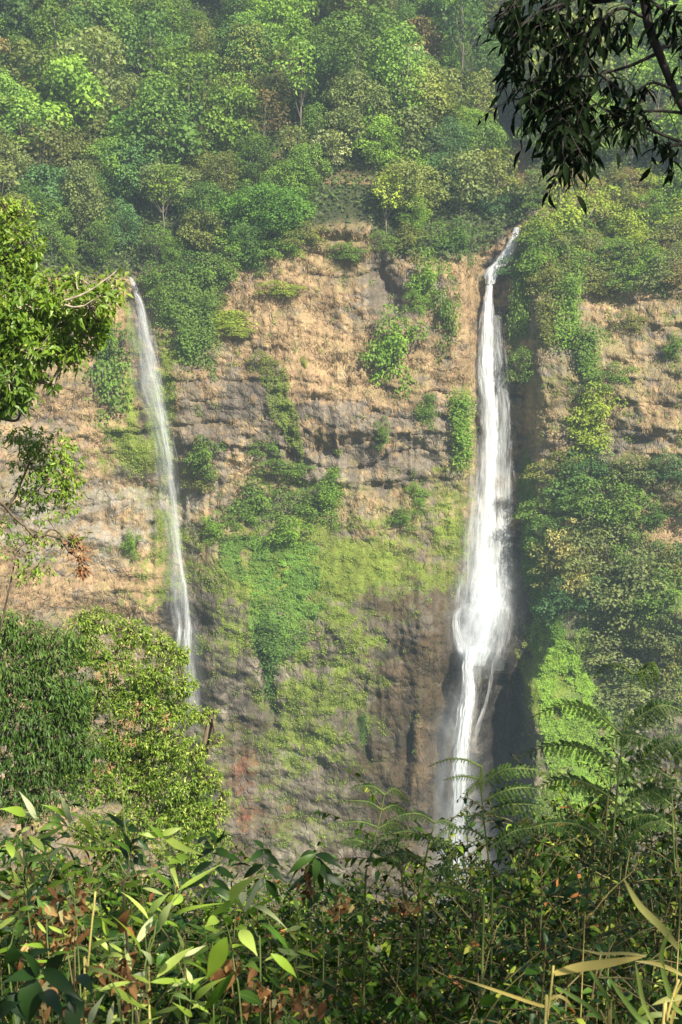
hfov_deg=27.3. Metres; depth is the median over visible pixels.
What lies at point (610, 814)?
shrub
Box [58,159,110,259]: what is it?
jungle tree
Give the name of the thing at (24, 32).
jungle tree
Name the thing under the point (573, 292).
hanging vine
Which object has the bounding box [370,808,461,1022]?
feathery plant
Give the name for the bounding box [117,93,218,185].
jungle tree
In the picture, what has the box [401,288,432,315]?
cliff bush
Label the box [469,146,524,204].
jungle tree
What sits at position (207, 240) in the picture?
jungle tree
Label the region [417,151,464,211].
jungle tree
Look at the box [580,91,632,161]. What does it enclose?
jungle tree
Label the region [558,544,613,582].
buttress tree
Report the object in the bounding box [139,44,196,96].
jungle tree
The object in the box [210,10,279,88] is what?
jungle tree
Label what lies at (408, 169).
jungle tree
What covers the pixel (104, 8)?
jungle tree
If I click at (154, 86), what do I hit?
jungle tree
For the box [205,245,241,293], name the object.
rim bush
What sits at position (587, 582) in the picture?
cliff bush
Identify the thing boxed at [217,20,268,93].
jungle tree
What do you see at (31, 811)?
lance leaved plant
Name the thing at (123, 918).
dead leaf
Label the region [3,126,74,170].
jungle tree
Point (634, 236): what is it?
scrub bush
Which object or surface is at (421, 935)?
shrub
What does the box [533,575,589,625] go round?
buttress tree
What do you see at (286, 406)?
creeper mat
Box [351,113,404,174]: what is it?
jungle tree
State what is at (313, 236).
cliff bush
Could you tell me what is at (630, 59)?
jungle tree
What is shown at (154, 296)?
cliff bush
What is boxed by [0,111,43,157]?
jungle tree
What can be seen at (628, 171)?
scrub bush
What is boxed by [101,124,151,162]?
jungle tree
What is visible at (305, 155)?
jungle tree
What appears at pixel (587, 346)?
hanging vine
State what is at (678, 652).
cliff bush
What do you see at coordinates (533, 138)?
jungle tree
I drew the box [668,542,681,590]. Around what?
buttress tree
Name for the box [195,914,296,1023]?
oval leaved plant
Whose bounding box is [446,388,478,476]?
hanging vine
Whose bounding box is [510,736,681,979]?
shrub
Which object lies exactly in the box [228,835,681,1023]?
shrub
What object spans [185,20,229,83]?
jungle tree
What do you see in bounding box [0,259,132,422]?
broadleaf tree
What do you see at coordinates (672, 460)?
buttress tree
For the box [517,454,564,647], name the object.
creeper mat
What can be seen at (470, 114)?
jungle tree
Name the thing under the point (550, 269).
scrub bush
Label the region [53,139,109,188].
jungle tree
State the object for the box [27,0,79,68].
jungle tree
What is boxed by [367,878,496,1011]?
shrub
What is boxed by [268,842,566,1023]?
shrub
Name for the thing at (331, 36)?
jungle tree
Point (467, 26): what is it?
jungle tree
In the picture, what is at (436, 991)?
shrub
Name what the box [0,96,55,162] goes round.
jungle tree
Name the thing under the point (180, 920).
shrub
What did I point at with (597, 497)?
cliff bush
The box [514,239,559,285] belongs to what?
scrub bush
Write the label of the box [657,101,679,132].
jungle tree
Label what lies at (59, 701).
dark tree
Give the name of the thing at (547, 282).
cliff bush
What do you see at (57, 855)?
shrub
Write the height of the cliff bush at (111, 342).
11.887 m
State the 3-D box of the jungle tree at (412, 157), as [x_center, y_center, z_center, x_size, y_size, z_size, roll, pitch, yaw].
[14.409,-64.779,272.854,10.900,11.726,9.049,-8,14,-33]
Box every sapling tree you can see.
[0,413,93,632]
[0,424,89,522]
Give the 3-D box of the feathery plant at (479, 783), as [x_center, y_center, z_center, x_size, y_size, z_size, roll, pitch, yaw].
[0.430,1.692,4.144,0.379,2.056,0.075,0,12,0]
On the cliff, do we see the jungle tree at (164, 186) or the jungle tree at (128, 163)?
the jungle tree at (164, 186)
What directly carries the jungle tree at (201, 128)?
on the hillside
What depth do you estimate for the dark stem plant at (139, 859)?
3.73 m
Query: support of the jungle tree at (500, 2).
on the hillside
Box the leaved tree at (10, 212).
[0,192,47,298]
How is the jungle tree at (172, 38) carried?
on the hillside
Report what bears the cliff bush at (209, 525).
on the cliff
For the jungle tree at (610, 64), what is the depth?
278.67 m
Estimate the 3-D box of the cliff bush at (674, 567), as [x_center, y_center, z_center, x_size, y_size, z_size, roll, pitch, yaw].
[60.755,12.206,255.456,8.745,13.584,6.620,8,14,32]
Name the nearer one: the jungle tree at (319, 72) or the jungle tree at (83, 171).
the jungle tree at (83, 171)
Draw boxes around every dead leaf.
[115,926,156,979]
[117,909,129,933]
[305,864,312,894]
[334,895,346,910]
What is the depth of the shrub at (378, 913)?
7.37 m
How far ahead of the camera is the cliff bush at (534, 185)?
270.00 m
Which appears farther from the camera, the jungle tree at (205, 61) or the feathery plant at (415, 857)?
the jungle tree at (205, 61)
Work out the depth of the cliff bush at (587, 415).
262.26 m
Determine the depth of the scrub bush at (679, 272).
263.10 m
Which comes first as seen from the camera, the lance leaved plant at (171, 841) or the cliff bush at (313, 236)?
the lance leaved plant at (171, 841)
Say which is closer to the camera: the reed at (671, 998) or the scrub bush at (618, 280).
the reed at (671, 998)
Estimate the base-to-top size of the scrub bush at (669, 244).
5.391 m
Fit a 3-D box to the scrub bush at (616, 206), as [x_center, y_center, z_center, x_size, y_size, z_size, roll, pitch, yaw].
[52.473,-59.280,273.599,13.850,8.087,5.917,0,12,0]
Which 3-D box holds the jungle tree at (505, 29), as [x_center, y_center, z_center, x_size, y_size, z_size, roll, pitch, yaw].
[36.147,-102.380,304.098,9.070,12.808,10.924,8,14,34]
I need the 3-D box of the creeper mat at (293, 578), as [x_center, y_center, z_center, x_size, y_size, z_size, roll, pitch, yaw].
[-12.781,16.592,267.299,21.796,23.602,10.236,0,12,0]
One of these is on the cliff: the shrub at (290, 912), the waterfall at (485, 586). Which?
the waterfall at (485, 586)
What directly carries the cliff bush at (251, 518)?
on the cliff
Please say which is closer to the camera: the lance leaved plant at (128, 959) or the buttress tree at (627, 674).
the lance leaved plant at (128, 959)
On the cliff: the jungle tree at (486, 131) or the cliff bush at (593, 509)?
the cliff bush at (593, 509)
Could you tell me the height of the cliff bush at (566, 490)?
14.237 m
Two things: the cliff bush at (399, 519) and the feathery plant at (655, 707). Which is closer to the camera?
the feathery plant at (655, 707)
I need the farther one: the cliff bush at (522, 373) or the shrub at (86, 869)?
the cliff bush at (522, 373)
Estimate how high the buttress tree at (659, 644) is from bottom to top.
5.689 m
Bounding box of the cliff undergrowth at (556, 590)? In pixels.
[80,184,681,883]
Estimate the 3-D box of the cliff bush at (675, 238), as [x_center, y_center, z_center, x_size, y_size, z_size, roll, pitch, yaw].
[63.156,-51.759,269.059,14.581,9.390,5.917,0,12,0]
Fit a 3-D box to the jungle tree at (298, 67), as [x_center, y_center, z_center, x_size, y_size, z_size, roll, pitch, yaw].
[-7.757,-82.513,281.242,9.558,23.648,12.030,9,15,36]
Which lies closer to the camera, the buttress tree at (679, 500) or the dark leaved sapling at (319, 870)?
the dark leaved sapling at (319, 870)
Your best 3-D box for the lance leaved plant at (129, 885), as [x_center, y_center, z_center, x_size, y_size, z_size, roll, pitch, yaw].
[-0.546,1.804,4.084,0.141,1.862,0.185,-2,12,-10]
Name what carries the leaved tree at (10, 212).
on the ground
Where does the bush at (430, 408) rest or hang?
hanging from the cliff
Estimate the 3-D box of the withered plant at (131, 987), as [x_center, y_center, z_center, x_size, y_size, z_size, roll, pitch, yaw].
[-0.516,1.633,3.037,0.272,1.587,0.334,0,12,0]
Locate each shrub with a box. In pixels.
[0,796,101,990]
[0,803,83,991]
[0,811,183,999]
[0,813,129,979]
[0,820,171,986]
[0,820,238,1023]
[0,830,138,1023]
[0,841,241,1023]
[0,847,214,1023]
[0,862,249,1023]
[0,886,246,1023]
[0,924,350,1023]
[0,953,539,1023]
[3,828,282,1023]
[8,863,445,1023]
[14,913,362,1023]
[41,836,233,1023]
[91,919,403,1023]
[92,850,408,1022]
[131,871,322,1014]
[138,837,500,1023]
[152,941,462,1023]
[154,868,331,1017]
[167,938,475,1023]
[172,866,397,984]
[186,873,436,1022]
[222,920,681,1023]
[224,796,672,1023]
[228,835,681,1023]
[231,856,488,1013]
[237,860,465,1007]
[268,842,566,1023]
[281,901,577,1023]
[285,769,681,1023]
[285,853,591,1021]
[293,796,681,1023]
[295,942,603,1023]
[306,859,446,1000]
[357,804,681,1020]
[359,794,672,1020]
[364,794,681,1023]
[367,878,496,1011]
[384,799,681,1022]
[386,809,597,1011]
[415,789,669,988]
[467,741,681,962]
[480,804,681,1023]
[494,750,681,1022]
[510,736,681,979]
[573,737,681,933]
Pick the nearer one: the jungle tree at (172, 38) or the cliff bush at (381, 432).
the cliff bush at (381, 432)
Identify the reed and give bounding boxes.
[449,950,645,1023]
[554,971,678,1023]
[605,878,681,1023]
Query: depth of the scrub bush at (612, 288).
269.01 m
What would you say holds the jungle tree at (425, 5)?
on the hillside
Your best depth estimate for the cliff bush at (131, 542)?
268.47 m
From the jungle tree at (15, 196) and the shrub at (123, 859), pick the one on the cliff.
the jungle tree at (15, 196)
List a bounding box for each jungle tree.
[0,0,54,42]
[0,14,19,62]
[0,34,37,80]
[0,36,11,53]
[0,38,59,88]
[0,38,61,123]
[0,68,36,145]
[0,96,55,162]
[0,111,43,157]
[0,128,16,186]
[0,142,28,190]
[0,159,23,199]
[0,191,40,261]
[1,14,46,60]
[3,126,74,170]
[3,152,37,190]
[6,179,52,243]
[17,162,75,217]
[19,53,114,150]
[21,118,91,183]
[25,70,72,119]
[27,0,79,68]
[31,197,73,255]
[33,0,99,47]
[40,0,99,59]
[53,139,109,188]
[54,25,128,99]
[57,234,81,266]
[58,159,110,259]
[59,177,118,243]
[63,95,129,143]
[65,131,107,163]
[67,171,113,221]
[69,0,147,63]
[69,25,127,94]
[75,219,117,267]
[78,135,143,211]
[92,210,117,235]
[95,72,125,107]
[96,139,161,210]
[97,105,154,156]
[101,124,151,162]
[101,198,143,256]
[105,0,142,32]
[106,63,136,91]
[106,72,146,123]
[115,10,186,78]
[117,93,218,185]
[120,0,198,43]
[122,71,185,185]
[131,160,204,215]
[133,0,186,24]
[134,37,156,72]
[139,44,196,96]
[140,224,171,260]
[142,31,216,91]
[143,163,183,233]
[159,236,185,263]
[161,66,217,125]
[165,50,225,117]
[171,11,196,33]
[174,208,225,253]
[175,27,220,61]
[177,180,227,236]
[179,9,213,29]
[179,148,218,196]
[184,120,213,180]
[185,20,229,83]
[197,83,266,154]
[198,75,250,139]
[198,151,242,216]
[207,191,257,236]
[209,71,251,107]
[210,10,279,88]
[211,0,264,53]
[215,149,239,195]
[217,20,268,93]
[226,178,262,202]
[227,221,270,251]
[228,194,260,225]
[231,133,281,195]
[232,99,269,135]
[233,181,319,242]
[238,0,318,73]
[238,89,290,154]
[238,119,262,165]
[242,71,300,115]
[258,0,284,14]
[261,158,319,219]
[266,12,304,42]
[267,41,309,91]
[271,36,328,144]
[280,125,309,154]
[282,143,332,193]
[285,1,310,20]
[290,0,340,24]
[294,44,350,117]
[297,102,328,149]
[304,25,333,54]
[306,10,371,75]
[308,129,352,171]
[312,23,354,71]
[312,129,348,176]
[319,70,398,162]
[320,23,380,138]
[322,67,391,114]
[324,0,397,33]
[333,0,416,68]
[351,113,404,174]
[357,58,424,118]
[361,14,410,59]
[362,21,430,151]
[362,59,469,134]
[370,157,452,216]
[371,46,423,104]
[371,173,403,256]
[372,53,425,109]
[377,105,447,163]
[384,0,427,42]
[387,147,438,192]
[394,192,432,233]
[403,15,447,64]
[404,42,430,61]
[410,0,437,18]
[411,79,467,143]
[413,51,438,76]
[417,0,494,21]
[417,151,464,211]
[419,17,455,58]
[422,116,473,178]
[423,146,496,215]
[430,0,484,101]
[434,0,498,59]
[436,35,472,82]
[439,104,493,133]
[445,118,515,175]
[457,33,524,117]
[461,68,498,143]
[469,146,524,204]
[475,0,515,26]
[482,0,515,25]
[487,8,528,46]
[490,65,521,96]
[511,67,547,111]
[513,78,583,150]
[518,10,620,106]
[523,0,553,21]
[551,0,615,60]
[574,84,614,121]
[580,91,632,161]
[592,2,638,60]
[596,37,650,140]
[596,54,647,107]
[601,0,641,24]
[611,0,681,74]
[613,54,653,91]
[614,99,656,165]
[631,22,663,51]
[636,51,681,119]
[648,106,681,164]
[651,49,681,96]
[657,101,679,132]
[663,0,679,5]
[664,18,681,83]
[666,118,681,136]
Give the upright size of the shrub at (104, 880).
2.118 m
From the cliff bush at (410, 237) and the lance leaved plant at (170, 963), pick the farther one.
the cliff bush at (410, 237)
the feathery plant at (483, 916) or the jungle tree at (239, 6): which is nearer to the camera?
the feathery plant at (483, 916)
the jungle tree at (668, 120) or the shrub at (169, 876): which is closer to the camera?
the shrub at (169, 876)
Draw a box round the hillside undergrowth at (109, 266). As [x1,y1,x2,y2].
[0,0,681,278]
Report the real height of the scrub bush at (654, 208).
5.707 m
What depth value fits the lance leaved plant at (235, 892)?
2.97 m
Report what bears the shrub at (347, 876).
on the ground
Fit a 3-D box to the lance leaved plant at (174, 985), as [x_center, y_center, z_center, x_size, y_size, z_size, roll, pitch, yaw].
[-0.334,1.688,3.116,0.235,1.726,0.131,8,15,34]
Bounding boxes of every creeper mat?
[218,534,330,661]
[258,355,303,469]
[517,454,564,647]
[530,615,639,853]
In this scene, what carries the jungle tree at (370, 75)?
on the hillside
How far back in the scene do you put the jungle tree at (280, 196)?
263.50 m
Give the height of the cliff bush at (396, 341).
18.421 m
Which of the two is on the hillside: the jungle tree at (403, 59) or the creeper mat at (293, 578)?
the jungle tree at (403, 59)
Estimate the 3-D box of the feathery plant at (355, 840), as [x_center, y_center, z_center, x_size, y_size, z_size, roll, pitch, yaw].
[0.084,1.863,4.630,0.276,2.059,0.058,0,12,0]
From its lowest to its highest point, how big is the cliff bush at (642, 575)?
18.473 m
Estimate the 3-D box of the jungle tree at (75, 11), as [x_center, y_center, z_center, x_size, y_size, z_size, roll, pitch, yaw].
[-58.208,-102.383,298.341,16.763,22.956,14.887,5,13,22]
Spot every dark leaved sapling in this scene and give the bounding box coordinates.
[187,828,241,1023]
[243,827,286,997]
[284,850,346,1000]
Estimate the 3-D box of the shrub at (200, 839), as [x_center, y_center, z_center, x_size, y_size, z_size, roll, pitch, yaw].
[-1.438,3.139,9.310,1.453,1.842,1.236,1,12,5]
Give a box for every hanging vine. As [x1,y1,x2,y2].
[166,276,206,388]
[189,287,223,382]
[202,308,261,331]
[250,617,288,675]
[252,620,277,728]
[316,466,344,530]
[358,710,368,758]
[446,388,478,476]
[499,251,534,366]
[532,292,561,364]
[549,268,587,363]
[569,319,606,413]
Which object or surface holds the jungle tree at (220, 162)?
on the cliff
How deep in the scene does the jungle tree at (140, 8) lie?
304.08 m
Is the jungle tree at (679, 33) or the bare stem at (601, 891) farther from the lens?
the jungle tree at (679, 33)
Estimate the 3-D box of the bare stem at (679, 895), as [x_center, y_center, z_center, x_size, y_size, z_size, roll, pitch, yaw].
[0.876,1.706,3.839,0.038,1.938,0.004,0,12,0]
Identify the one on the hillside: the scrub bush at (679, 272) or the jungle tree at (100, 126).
the jungle tree at (100, 126)
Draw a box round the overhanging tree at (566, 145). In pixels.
[477,0,681,215]
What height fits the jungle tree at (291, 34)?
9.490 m
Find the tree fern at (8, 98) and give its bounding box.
[0,95,38,155]
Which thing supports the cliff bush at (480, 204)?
on the cliff
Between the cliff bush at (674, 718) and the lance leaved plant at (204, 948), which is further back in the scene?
the cliff bush at (674, 718)
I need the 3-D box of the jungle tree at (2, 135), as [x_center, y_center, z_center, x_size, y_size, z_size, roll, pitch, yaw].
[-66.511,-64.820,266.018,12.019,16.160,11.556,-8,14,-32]
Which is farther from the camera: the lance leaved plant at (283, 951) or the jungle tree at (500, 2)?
the jungle tree at (500, 2)
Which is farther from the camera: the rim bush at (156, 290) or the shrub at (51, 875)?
the rim bush at (156, 290)
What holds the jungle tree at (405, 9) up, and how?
on the hillside
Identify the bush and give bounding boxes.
[81,319,135,443]
[92,318,131,378]
[118,528,143,560]
[133,260,174,294]
[143,260,199,303]
[146,277,193,330]
[146,283,180,311]
[159,250,215,282]
[176,251,234,306]
[179,462,216,493]
[181,434,226,480]
[184,277,209,327]
[200,509,225,546]
[203,287,231,309]
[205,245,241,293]
[213,230,258,275]
[214,324,254,337]
[219,500,263,531]
[221,475,292,524]
[228,234,278,276]
[246,349,280,377]
[246,434,283,460]
[251,458,317,477]
[254,279,305,296]
[260,228,306,262]
[260,488,330,525]
[261,516,316,554]
[279,221,328,250]
[301,354,307,367]
[303,482,345,504]
[323,242,369,260]
[357,302,429,399]
[366,229,402,253]
[373,415,390,451]
[383,505,422,531]
[387,221,429,263]
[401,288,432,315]
[403,249,451,313]
[403,481,431,508]
[406,220,467,257]
[413,391,440,431]
[432,273,462,358]
[434,217,485,267]
[463,183,506,219]
[488,184,520,213]
[494,242,530,279]
[501,785,626,919]
[503,345,534,382]
[511,216,565,255]
[513,168,562,203]
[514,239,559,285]
[516,236,564,277]
[518,207,564,243]
[520,178,608,267]
[520,185,559,210]
[522,165,562,198]
[524,251,571,301]
[524,270,573,298]
[536,228,586,260]
[538,450,611,523]
[539,266,588,305]
[542,167,579,204]
[542,214,594,243]
[542,243,597,271]
[544,516,589,594]
[547,198,587,217]
[553,491,615,533]
[558,555,599,603]
[559,517,655,578]
[563,256,612,278]
[564,381,628,448]
[565,421,613,464]
[566,264,616,294]
[567,178,623,226]
[567,219,602,252]
[572,170,606,198]
[573,458,654,514]
[576,564,635,648]
[581,207,617,235]
[582,184,610,227]
[582,633,681,678]
[583,236,626,257]
[583,271,632,304]
[583,360,636,391]
[586,187,642,225]
[587,248,626,274]
[590,236,661,266]
[590,663,681,732]
[591,210,628,236]
[593,547,681,644]
[594,162,641,189]
[595,244,639,271]
[602,254,667,290]
[609,192,650,242]
[610,166,657,201]
[610,218,658,255]
[611,308,647,331]
[612,181,647,220]
[620,251,647,280]
[620,262,669,296]
[630,240,676,278]
[632,254,681,303]
[633,188,681,220]
[634,216,681,257]
[635,161,667,204]
[635,203,679,230]
[636,502,678,532]
[642,222,675,245]
[646,669,681,732]
[648,543,681,591]
[650,634,681,688]
[652,197,681,232]
[654,240,681,269]
[657,171,681,226]
[661,330,681,362]
[662,227,681,249]
[662,258,681,297]
[670,163,681,208]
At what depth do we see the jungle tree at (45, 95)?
281.75 m
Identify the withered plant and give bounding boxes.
[0,868,89,1023]
[36,958,152,1023]
[205,953,326,1023]
[295,868,421,1023]
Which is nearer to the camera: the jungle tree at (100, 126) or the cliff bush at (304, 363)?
the cliff bush at (304, 363)
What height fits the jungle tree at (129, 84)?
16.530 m
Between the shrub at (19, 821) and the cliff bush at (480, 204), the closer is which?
the shrub at (19, 821)
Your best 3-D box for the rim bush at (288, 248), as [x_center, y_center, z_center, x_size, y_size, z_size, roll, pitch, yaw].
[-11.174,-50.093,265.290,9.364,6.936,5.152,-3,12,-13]
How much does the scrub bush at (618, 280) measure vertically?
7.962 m
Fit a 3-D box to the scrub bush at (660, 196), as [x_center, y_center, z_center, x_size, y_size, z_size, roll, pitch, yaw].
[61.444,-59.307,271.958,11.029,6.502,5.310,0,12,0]
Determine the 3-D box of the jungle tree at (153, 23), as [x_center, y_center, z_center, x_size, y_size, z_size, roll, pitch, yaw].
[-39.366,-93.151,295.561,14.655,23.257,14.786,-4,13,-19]
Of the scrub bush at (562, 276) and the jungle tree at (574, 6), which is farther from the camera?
the jungle tree at (574, 6)
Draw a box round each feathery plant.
[325,782,410,1019]
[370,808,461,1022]
[409,885,484,1023]
[428,757,560,994]
[513,661,681,1023]
[596,731,681,1023]
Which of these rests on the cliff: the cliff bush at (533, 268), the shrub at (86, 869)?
the cliff bush at (533, 268)
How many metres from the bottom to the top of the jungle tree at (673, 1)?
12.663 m
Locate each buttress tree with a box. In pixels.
[511,486,577,524]
[519,450,581,483]
[522,515,576,549]
[524,531,566,595]
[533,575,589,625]
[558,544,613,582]
[559,481,615,517]
[561,512,626,557]
[568,443,614,489]
[576,575,622,633]
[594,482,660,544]
[601,651,664,693]
[603,452,663,483]
[610,532,646,596]
[613,514,649,558]
[616,580,669,625]
[619,538,679,580]
[630,567,681,628]
[632,625,681,654]
[638,673,681,715]
[642,451,681,482]
[647,658,681,689]
[658,680,681,703]
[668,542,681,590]
[676,490,681,517]
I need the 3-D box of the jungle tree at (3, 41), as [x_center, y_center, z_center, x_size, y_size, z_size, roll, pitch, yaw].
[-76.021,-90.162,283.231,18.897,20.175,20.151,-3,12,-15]
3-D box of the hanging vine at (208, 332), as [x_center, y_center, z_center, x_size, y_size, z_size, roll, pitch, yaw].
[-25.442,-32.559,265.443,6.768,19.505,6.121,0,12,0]
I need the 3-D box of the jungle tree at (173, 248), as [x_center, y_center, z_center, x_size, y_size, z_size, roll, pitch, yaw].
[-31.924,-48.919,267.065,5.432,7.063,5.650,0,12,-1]
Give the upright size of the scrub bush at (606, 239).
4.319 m
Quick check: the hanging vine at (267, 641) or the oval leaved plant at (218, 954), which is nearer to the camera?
the oval leaved plant at (218, 954)
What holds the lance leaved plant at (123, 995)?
on the ground
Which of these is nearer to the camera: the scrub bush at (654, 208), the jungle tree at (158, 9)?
the scrub bush at (654, 208)
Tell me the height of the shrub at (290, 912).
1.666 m
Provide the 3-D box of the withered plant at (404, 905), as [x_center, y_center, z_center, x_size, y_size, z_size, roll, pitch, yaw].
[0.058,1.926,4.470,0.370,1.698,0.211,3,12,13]
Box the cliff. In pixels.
[0,185,681,1004]
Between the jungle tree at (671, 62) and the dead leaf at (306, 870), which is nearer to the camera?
the dead leaf at (306, 870)
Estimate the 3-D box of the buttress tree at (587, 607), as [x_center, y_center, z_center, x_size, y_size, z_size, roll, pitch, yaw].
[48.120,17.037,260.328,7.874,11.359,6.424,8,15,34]
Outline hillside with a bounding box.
[0,0,681,184]
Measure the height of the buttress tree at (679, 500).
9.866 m
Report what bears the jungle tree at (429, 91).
on the hillside
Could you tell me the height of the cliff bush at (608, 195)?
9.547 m
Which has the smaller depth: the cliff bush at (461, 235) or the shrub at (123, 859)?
the shrub at (123, 859)
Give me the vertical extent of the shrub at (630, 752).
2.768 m
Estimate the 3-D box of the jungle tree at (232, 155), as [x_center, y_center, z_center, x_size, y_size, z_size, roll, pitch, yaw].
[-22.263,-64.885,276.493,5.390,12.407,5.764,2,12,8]
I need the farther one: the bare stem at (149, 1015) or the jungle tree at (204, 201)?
the jungle tree at (204, 201)
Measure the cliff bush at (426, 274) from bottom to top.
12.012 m
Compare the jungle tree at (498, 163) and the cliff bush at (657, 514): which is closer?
the cliff bush at (657, 514)
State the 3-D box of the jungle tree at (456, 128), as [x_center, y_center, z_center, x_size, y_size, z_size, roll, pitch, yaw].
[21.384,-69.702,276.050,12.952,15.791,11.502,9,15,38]
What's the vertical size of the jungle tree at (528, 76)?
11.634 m
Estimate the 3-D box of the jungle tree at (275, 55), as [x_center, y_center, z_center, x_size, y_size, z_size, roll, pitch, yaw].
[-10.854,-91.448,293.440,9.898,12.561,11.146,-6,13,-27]
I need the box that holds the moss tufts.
[100,284,572,877]
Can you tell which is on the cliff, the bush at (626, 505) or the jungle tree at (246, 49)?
the bush at (626, 505)
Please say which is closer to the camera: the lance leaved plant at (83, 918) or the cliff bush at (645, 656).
the lance leaved plant at (83, 918)
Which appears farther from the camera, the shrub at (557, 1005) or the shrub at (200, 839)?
the shrub at (200, 839)
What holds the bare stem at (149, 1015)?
on the ground
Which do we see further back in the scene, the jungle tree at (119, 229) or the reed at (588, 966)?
the jungle tree at (119, 229)
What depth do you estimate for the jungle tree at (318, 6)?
299.56 m
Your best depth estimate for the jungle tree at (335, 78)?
279.38 m
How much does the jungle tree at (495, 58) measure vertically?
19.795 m
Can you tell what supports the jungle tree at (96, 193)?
on the cliff
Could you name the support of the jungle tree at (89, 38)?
on the hillside
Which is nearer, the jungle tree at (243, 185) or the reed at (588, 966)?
the reed at (588, 966)
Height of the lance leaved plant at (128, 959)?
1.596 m
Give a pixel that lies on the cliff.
(418, 661)
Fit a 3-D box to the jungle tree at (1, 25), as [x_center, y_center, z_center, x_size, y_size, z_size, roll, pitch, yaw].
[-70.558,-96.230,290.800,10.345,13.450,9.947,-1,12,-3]
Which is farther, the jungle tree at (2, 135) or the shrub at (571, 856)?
the jungle tree at (2, 135)
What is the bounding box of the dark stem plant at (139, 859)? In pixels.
[105,812,150,1023]
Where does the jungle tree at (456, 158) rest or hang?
on the cliff
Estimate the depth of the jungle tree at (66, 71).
278.28 m
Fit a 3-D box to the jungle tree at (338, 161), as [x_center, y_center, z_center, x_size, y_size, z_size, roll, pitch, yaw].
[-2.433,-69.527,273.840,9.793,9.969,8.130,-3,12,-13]
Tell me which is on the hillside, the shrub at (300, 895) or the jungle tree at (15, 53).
the jungle tree at (15, 53)
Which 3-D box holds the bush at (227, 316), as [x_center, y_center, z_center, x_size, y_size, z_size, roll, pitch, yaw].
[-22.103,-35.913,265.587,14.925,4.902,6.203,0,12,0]
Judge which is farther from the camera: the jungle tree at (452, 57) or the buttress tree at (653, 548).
the jungle tree at (452, 57)
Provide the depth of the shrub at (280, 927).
7.48 m
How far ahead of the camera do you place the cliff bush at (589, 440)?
263.28 m
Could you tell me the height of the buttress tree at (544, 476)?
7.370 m
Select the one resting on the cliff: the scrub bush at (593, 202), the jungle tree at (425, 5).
the scrub bush at (593, 202)
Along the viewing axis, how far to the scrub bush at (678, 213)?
270.03 m
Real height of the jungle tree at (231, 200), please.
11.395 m
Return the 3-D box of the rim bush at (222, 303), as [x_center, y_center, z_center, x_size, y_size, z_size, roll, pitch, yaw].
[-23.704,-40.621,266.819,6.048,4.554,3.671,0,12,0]
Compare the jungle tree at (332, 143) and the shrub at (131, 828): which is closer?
the shrub at (131, 828)
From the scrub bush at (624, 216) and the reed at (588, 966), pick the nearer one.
the reed at (588, 966)
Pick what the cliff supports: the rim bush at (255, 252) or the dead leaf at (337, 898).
the rim bush at (255, 252)
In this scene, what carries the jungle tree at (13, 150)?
on the cliff
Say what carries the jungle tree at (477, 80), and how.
on the hillside
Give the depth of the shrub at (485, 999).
3.04 m
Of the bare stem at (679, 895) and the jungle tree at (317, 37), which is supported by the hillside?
the jungle tree at (317, 37)
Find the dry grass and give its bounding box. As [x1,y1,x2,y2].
[0,190,681,618]
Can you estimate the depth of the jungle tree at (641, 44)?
296.99 m
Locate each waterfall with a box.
[129,277,191,653]
[449,227,519,900]
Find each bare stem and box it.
[20,870,147,1023]
[83,891,95,1022]
[103,670,132,943]
[148,963,150,1023]
[580,853,639,1016]
[596,797,608,1023]
[672,805,680,1016]
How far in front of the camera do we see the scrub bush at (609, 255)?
269.62 m
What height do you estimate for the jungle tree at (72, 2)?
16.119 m
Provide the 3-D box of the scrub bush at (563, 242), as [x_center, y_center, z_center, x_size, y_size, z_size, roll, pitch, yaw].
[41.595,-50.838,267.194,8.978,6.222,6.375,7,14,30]
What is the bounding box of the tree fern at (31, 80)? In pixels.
[25,77,68,100]
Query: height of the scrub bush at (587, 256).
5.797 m
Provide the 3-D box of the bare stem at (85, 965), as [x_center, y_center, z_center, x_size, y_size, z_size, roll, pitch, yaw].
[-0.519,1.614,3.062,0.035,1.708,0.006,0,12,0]
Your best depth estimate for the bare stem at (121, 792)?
5.13 m
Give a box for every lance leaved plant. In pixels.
[0,837,51,1020]
[0,868,38,1023]
[1,792,147,979]
[5,826,81,997]
[21,903,73,1022]
[59,877,95,979]
[73,850,125,1023]
[84,920,131,1023]
[87,937,149,1023]
[112,886,220,1023]
[113,948,161,1023]
[119,850,171,1023]
[139,824,221,1020]
[154,929,209,1023]
[169,968,206,1023]
[186,897,226,1023]
[211,864,289,1023]
[262,922,299,1023]
[283,896,318,1023]
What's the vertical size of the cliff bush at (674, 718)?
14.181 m
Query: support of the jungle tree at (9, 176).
on the cliff
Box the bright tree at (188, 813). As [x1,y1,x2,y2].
[41,604,233,974]
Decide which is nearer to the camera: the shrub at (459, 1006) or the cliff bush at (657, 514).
the shrub at (459, 1006)
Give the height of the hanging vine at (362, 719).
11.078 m
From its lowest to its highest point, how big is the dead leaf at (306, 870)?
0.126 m
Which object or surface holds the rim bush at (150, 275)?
on the cliff
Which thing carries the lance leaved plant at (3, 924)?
on the ground
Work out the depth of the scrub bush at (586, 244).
269.87 m
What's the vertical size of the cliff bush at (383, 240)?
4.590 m
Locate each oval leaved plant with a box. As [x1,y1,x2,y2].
[0,945,93,1023]
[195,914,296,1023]
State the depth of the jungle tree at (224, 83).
281.62 m
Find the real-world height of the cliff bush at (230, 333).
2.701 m
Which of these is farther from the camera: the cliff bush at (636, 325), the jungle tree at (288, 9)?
the jungle tree at (288, 9)
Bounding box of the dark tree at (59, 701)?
[0,608,108,878]
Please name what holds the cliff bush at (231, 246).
on the cliff
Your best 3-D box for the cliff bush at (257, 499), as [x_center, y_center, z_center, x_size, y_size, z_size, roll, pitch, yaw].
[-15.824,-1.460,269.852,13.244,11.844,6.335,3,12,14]

